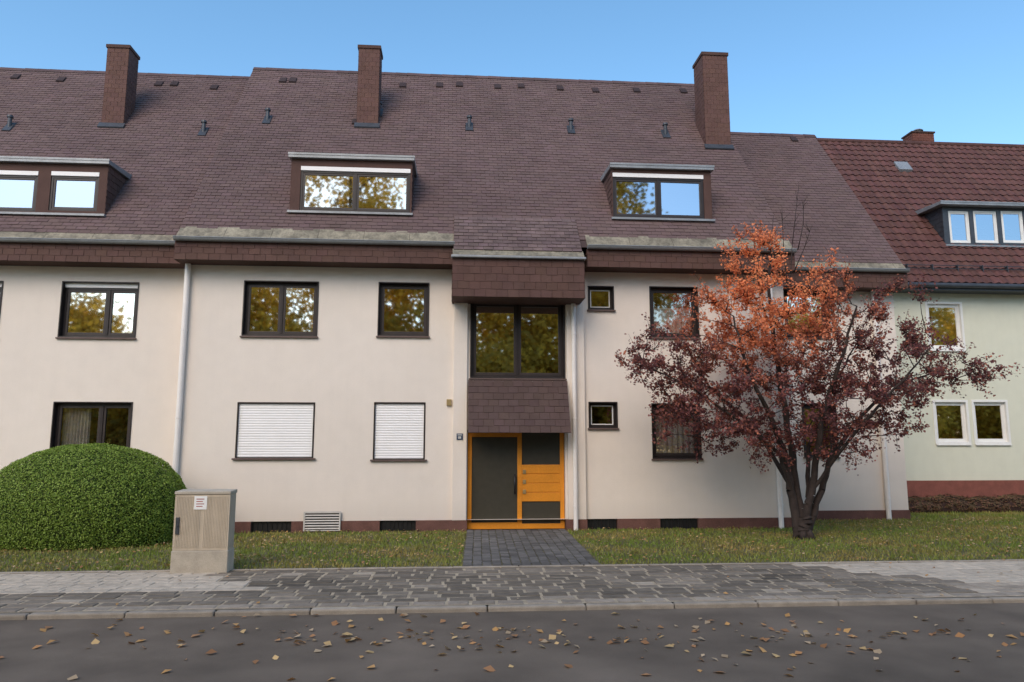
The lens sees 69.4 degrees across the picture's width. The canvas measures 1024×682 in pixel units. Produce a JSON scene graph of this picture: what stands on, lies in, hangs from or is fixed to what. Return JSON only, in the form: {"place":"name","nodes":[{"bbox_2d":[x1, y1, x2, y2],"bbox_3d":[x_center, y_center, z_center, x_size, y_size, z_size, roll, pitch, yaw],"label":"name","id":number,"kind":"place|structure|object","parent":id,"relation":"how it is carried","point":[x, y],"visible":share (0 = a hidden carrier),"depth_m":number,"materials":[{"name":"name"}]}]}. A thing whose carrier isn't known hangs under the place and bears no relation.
{"place":"outdoors","nodes":[
{"label":"outdoors","id":0,"kind":"place"},
{"bbox_2d":[0,603,1023,681],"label":"road","id":1,"kind":"structure","parent":0,"point":[920,655],"depth_m":6.97,"materials":[{"name":"grey asphalt"}]},
{"bbox_2d":[0,612,1023,680],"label":"fallen leaves","id":2,"kind":"object","parent":1,"relation":"on","point":[490,668],"visible":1,"depth_m":7.24,"materials":[{"name":"brown plant"}]},
{"bbox_2d":[0,559,1023,613],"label":"pavement","id":3,"kind":"structure","parent":0,"point":[141,590],"depth_m":9.77,"materials":[{"name":"grey stone"}]},
{"bbox_2d":[170,489,236,573],"bbox_3d":[-4.556,2.814,10.947,0.807,1.203,0.350,1,-8,-4],"label":"utility cabinet","id":4,"kind":"object","parent":3,"relation":"on","point":[203,530],"visible":0.98,"depth_m":10.81,"materials":[{"name":"concrete"}]},
{"bbox_2d":[0,510,1023,571],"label":"lawn","id":5,"kind":"structure","parent":0,"point":[449,558],"depth_m":13.19,"materials":[{"name":"green plant"}]},
{"bbox_2d":[0,443,186,550],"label":"round bush","id":6,"kind":"object","parent":5,"relation":"on","point":[87,496],"visible":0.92,"depth_m":13.31,"materials":[{"name":"green plant"}]},
{"bbox_2d":[0,44,249,470],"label":"apartment house","id":7,"kind":"structure","parent":5,"relation":"on","point":[102,173],"depth_m":16.65,"materials":[{"name":"beige paint"}]},
{"bbox_2d":[0,281,3,314],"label":"window","id":8,"kind":"structure","parent":7,"relation":"in","point":[1,282],"depth_m":16.38,"materials":[{"name":"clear glass"}]},
{"bbox_2d":[49,402,132,448],"bbox_3d":[-9.182,1.946,16.243,1.721,1.206,0.335,1,-8,-4],"label":"window","id":9,"kind":"structure","parent":7,"relation":"in","point":[77,415],"depth_m":16.31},
{"bbox_2d":[55,281,139,339],"bbox_3d":[-9.218,-0.676,16.549,1.712,1.305,0.215,1,-8,-4],"label":"window","id":10,"kind":"structure","parent":7,"relation":"in","point":[88,309],"depth_m":16.61,"materials":[{"name":"clear glass"}]},
{"bbox_2d":[172,45,796,532],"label":"apartment house","id":11,"kind":"structure","parent":5,"relation":"on","point":[418,301],"depth_m":16.65,"materials":[{"name":"beige paint"}]},
{"bbox_2d":[252,522,290,531],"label":"basement window","id":12,"kind":"structure","parent":11,"relation":"in","point":[256,526],"depth_m":15.81,"materials":[{"name":"black metal"}]},
{"bbox_2d":[231,402,314,459],"bbox_3d":[-5.134,1.951,16.058,1.761,1.238,0.160,1,-8,-4],"label":"window","id":13,"kind":"structure","parent":11,"relation":"in","point":[264,430],"depth_m":16.06,"materials":[{"name":"white plastic"}]},
{"bbox_2d":[240,280,318,337],"bbox_3d":[-5.138,-0.696,16.463,1.687,1.283,0.215,1,-8,-4],"label":"window","id":14,"kind":"structure","parent":11,"relation":"in","point":[271,309],"depth_m":16.53,"materials":[{"name":"clear glass"}]},
{"bbox_2d":[380,521,415,530],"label":"basement window","id":15,"kind":"structure","parent":11,"relation":"in","point":[385,525],"depth_m":16.02,"materials":[{"name":"black metal"}]},
{"bbox_2d":[370,402,426,460],"bbox_3d":[-2.475,1.991,16.260,1.230,1.284,0.160,1,-8,-4],"label":"window","id":16,"kind":"structure","parent":11,"relation":"in","point":[399,427],"depth_m":16.26,"materials":[{"name":"white plastic"}]},
{"bbox_2d":[376,282,429,337],"bbox_3d":[-2.440,-0.689,16.672,1.190,1.266,0.215,1,-8,-4],"label":"window","id":17,"kind":"structure","parent":11,"relation":"in","point":[403,307],"depth_m":16.74,"materials":[{"name":"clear glass"}]},
{"bbox_2d":[467,433,564,528],"bbox_3d":[0.092,3.058,16.389,2.149,2.156,0.162,1,-8,-4],"label":"door","id":18,"kind":"structure","parent":11,"relation":"in","point":[520,476],"depth_m":16.40,"materials":[{"name":"brown wood"}]},
{"bbox_2d":[469,304,566,379],"bbox_3d":[0.130,-0.022,16.778,2.194,1.830,0.215,1,-8,-4],"label":"window","id":19,"kind":"structure","parent":11,"relation":"in","point":[508,341],"depth_m":16.84,"materials":[{"name":"clear glass"}]},
{"bbox_2d":[587,286,615,311],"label":"window","id":20,"kind":"structure","parent":11,"relation":"in","point":[610,289],"depth_m":17.09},
{"bbox_2d":[587,519,615,528],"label":"basement window","id":21,"kind":"structure","parent":11,"relation":"in","point":[611,523],"depth_m":16.35,"materials":[{"name":"black metal"}]},
{"bbox_2d":[588,402,618,429],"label":"window","id":22,"kind":"structure","parent":11,"relation":"in","point":[614,426],"depth_m":16.70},
{"bbox_2d":[649,286,700,339],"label":"window","id":23,"kind":"structure","parent":11,"relation":"in","point":[664,316],"depth_m":17.28,"materials":[{"name":"clear glass"}]},
{"bbox_2d":[651,403,703,459],"bbox_3d":[3.705,2.063,16.823,1.178,1.278,0.335,1,-8,-4],"label":"window","id":24,"kind":"structure","parent":11,"relation":"in","point":[668,450],"depth_m":16.90,"materials":[{"name":"glass"}]},
{"bbox_2d":[660,519,696,527],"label":"basement window","id":25,"kind":"structure","parent":11,"relation":"in","point":[681,523],"depth_m":16.48,"materials":[{"name":"black metal"}]},
{"bbox_2d":[614,186,1023,539],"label":"maple tree","id":26,"kind":"object","parent":5,"relation":"on","point":[804,520],"visible":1,"depth_m":14.81,"materials":[{"name":"red plant"}]},
{"bbox_2d":[730,132,910,519],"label":"apartment house","id":27,"kind":"structure","parent":5,"relation":"on","point":[781,167],"depth_m":19.18,"materials":[{"name":"beige paint"}]},
{"bbox_2d":[784,290,831,338],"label":"window","id":28,"kind":"structure","parent":27,"relation":"in","point":[785,291],"depth_m":19.19,"materials":[{"name":"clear glass"}]},
{"bbox_2d":[801,403,840,458],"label":"window","id":29,"kind":"structure","parent":27,"relation":"in","point":[807,407],"depth_m":18.77,"materials":[{"name":"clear glass"}]},
{"bbox_2d":[817,128,1023,497],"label":"rendered house","id":30,"kind":"structure","parent":5,"relation":"on","point":[947,218],"depth_m":22.63,"materials":[{"name":"white paint"}]},
{"bbox_2d":[925,301,965,351],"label":"window","id":31,"kind":"structure","parent":30,"relation":"in","point":[948,316],"depth_m":22.54,"materials":[{"name":"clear glass"}]},
{"bbox_2d":[932,400,971,444],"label":"window","id":32,"kind":"structure","parent":30,"relation":"in","point":[950,417],"depth_m":22.12,"materials":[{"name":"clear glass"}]},
{"bbox_2d":[971,400,1011,444],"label":"window","id":33,"kind":"structure","parent":30,"relation":"in","point":[991,424],"depth_m":22.22,"materials":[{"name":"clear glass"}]},
{"bbox_2d":[908,495,941,512],"bbox_3d":[11.257,4.583,20.707,1.885,0.503,1.088,1,-8,-4],"label":"shrub","id":34,"kind":"object","parent":5,"relation":"on","point":[917,504],"visible":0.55,"depth_m":20.28,"materials":[{"name":"brown plant"}]},
{"bbox_2d":[924,493,975,512],"bbox_3d":[12.181,4.577,20.784,2.165,0.572,1.100,1,-8,-4],"label":"shrub","id":35,"kind":"object","parent":5,"relation":"on","point":[956,504],"visible":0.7,"depth_m":20.39,"materials":[{"name":"brown plant"}]},
{"bbox_2d":[963,495,1010,512],"bbox_3d":[13.246,4.605,20.868,2.149,0.504,1.109,1,-8,-4],"label":"shrub","id":36,"kind":"object","parent":5,"relation":"on","point":[986,503],"visible":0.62,"depth_m":20.44,"materials":[{"name":"brown plant"}]},
{"bbox_2d":[990,493,1023,511],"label":"shrub","id":37,"kind":"object","parent":5,"relation":"on","point":[1016,502],"visible":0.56,"depth_m":20.58,"materials":[{"name":"brown plant"}]},
{"bbox_2d":[0,0,1023,143],"label":"sky","id":38,"kind":"structure","parent":0,"point":[842,69],"materials":[{"name":"blue"}]},
{"bbox_2d":[463,529,599,565],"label":"entrance path","id":39,"kind":"structure","parent":0,"point":[510,547],"depth_m":13.09,"materials":[{"name":"stone"}]},
{"label":"ground","id":40,"kind":"structure","parent":0,"visible":0},
{"bbox_2d":[0,597,1023,619],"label":"kerb","id":41,"kind":"structure","parent":40,"relation":"on","point":[447,609],"depth_m":8.52,"materials":[{"name":"grey concrete"}]}
]}

